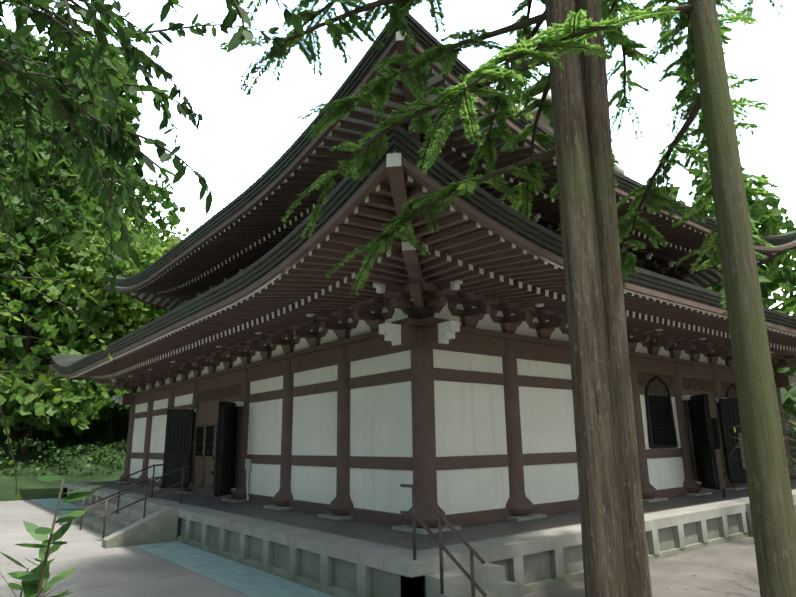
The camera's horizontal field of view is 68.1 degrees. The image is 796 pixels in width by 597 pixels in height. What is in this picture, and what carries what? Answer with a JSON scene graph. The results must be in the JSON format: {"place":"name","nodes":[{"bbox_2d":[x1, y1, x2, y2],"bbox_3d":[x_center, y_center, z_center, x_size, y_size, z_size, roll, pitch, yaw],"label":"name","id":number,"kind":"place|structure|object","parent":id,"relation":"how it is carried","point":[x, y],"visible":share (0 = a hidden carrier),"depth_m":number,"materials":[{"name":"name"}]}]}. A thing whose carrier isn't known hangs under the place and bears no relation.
{"place":"outdoors","nodes":[
{"label":"outdoors","id":0,"kind":"place"},
{"bbox_2d":[0,233,117,499],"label":"maple tree","id":1,"kind":"object","parent":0,"point":[42,377],"depth_m":6.12,"materials":[{"name":"green plant"}]},
{"bbox_2d":[21,217,189,362],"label":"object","id":2,"kind":"object","parent":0,"point":[115,327],"visible":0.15,"depth_m":35.00,"materials":[{"name":"broadleaf tree leaves"}]},
{"bbox_2d":[0,0,304,295],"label":"tree foliage","id":3,"kind":"object","parent":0,"point":[111,154],"depth_m":5.11,"materials":[{"name":"green plant"}]},
{"bbox_2d":[0,498,334,596],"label":"pavement","id":4,"kind":"structure","parent":0,"point":[126,571],"depth_m":10.41,"materials":[{"name":"grey concrete"}]},
{"bbox_2d":[0,475,99,596],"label":"plant","id":5,"kind":"object","parent":4,"relation":"on","point":[30,583],"depth_m":2.21,"materials":[{"name":"green plant"}]},
{"bbox_2d":[80,464,486,596],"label":"steel handrails","id":6,"kind":"object","parent":4,"relation":"on","point":[442,547],"visible":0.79,"depth_m":7.35,"materials":[{"name":"brown metal"}]},
{"bbox_2d":[0,343,795,596],"bbox_3d":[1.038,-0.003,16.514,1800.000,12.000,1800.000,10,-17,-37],"label":"ground","id":7,"kind":"structure","parent":0,"point":[733,564],"depth_m":11.86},
{"bbox_2d":[0,29,795,475],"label":"forest","id":8,"kind":"object","parent":7,"relation":"on","point":[88,401],"depth_m":32.58,"materials":[{"name":"green plant"}]},
{"bbox_2d":[59,495,795,596],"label":"stone stairs","id":9,"kind":"structure","parent":7,"relation":"on","point":[128,526],"depth_m":12.81,"materials":[{"name":"stone"}]},
{"bbox_2d":[63,481,795,596],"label":"platform stone","id":10,"kind":"object","parent":7,"relation":"on","point":[344,566],"visible":0.31,"depth_m":9.20,"materials":[{"name":"stone"}]},
{"bbox_2d":[86,481,795,550],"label":"veranda floor","id":11,"kind":"structure","parent":10,"relation":"on","point":[384,534],"depth_m":10.83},
{"bbox_2d":[115,479,795,534],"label":"column base stones","id":12,"kind":"object","parent":11,"relation":"on","point":[422,531],"visible":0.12,"depth_m":11.31,"materials":[{"name":"grey stone"}]},
{"bbox_2d":[245,433,745,500],"bbox_3d":[2.552,4.433,15.638,15.399,1.487,1.694,-1,-14,1],"label":"panel","id":13,"kind":"object","parent":11,"relation":"on","point":[248,465],"visible":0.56,"depth_m":15.02,"materials":[{"name":"brown wood"}]},
{"bbox_2d":[544,0,651,596],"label":"tree trunk","id":14,"kind":"object","parent":7,"relation":"on","point":[615,551],"visible":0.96,"depth_m":5.58,"materials":[{"name":"brown plant"}]},
{"bbox_2d":[688,0,795,596],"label":"tree trunk","id":15,"kind":"object","parent":7,"relation":"on","point":[773,515],"visible":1,"depth_m":4.68,"materials":[{"name":"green plant"}]},
{"bbox_2d":[729,405,795,507],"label":"foliage","id":16,"kind":"object","parent":7,"relation":"on","point":[790,439],"depth_m":7.88,"materials":[{"name":"green plant"}]},
{"bbox_2d":[0,0,795,315],"label":"sky","id":17,"kind":"structure","parent":0,"point":[238,138],"materials":[{"name":"white"}]},
{"bbox_2d":[130,296,733,514],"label":"temple plaster walls","id":18,"kind":"structure","parent":0,"point":[470,419],"depth_m":11.80,"materials":[{"name":"white paint"}]},
{"bbox_2d":[51,125,795,383],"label":"lower roof","id":19,"kind":"structure","parent":18,"relation":"on","point":[408,146],"depth_m":9.00,"materials":[{"name":"brown wood"}]},
{"bbox_2d":[49,153,795,384],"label":"roof rafters","id":20,"kind":"object","parent":19,"relation":"attached to","point":[297,293],"visible":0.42,"depth_m":10.05,"materials":[{"name":"brown wood"}]},
{"bbox_2d":[106,12,795,309],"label":"upper roof","id":21,"kind":"structure","parent":19,"relation":"on","point":[424,38],"depth_m":12.86,"materials":[{"name":"brown wood"}]},
{"bbox_2d":[104,31,795,310],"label":"roof rafters","id":22,"kind":"object","parent":21,"relation":"attached to","point":[256,233],"visible":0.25,"depth_m":15.08,"materials":[{"name":"brown wood"}]},
{"bbox_2d":[189,194,691,299],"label":"temple upper wall brackets","id":23,"kind":"object","parent":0,"point":[681,273],"visible":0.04,"depth_m":19.96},
{"bbox_2d":[185,201,694,301],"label":"temple bracket tips","id":24,"kind":"object","parent":23,"relation":"attached to","point":[536,217],"visible":0.06,"depth_m":18.85,"materials":[{"name":"white paint"}]},
{"bbox_2d":[161,375,746,497],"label":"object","id":25,"kind":"structure","parent":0,"point":[659,413],"depth_m":15.40,"materials":[{"name":"black wood"}]},
{"bbox_2d":[113,320,795,404],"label":"bracket ends","id":26,"kind":"object","parent":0,"point":[447,330],"visible":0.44,"depth_m":10.04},
{"bbox_2d":[190,395,722,491],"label":"white temple door ends","id":27,"kind":"object","parent":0,"point":[684,397],"visible":0.4,"depth_m":15.61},
{"bbox_2d":[120,317,795,527],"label":"timber frame","id":28,"kind":"structure","parent":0,"point":[419,340],"depth_m":12.15,"materials":[{"name":"brown wood"}]},
{"bbox_2d":[98,264,795,392],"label":"eave brackets","id":29,"kind":"object","parent":28,"relation":"on","point":[420,306],"visible":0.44,"depth_m":12.63,"materials":[{"name":"brown wood"}]},
{"bbox_2d":[111,280,795,381],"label":"bracket ends","id":30,"kind":"object","parent":29,"relation":"attached to","point":[380,288],"visible":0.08,"depth_m":10.15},
{"bbox_2d":[192,415,726,488],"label":"temple inner doors","id":31,"kind":"structure","parent":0,"point":[203,474],"depth_m":16.89,"materials":[{"name":"brown wood"}]},
{"bbox_2d":[195,372,736,424],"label":"temple door frames","id":32,"kind":"structure","parent":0,"point":[207,416],"depth_m":16.81,"materials":[{"name":"brown wood"}]},
{"bbox_2d":[219,0,784,315],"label":"conifer branches","id":33,"kind":"object","parent":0,"point":[520,45],"depth_m":7.01,"materials":[{"name":"green plant"}]}
]}

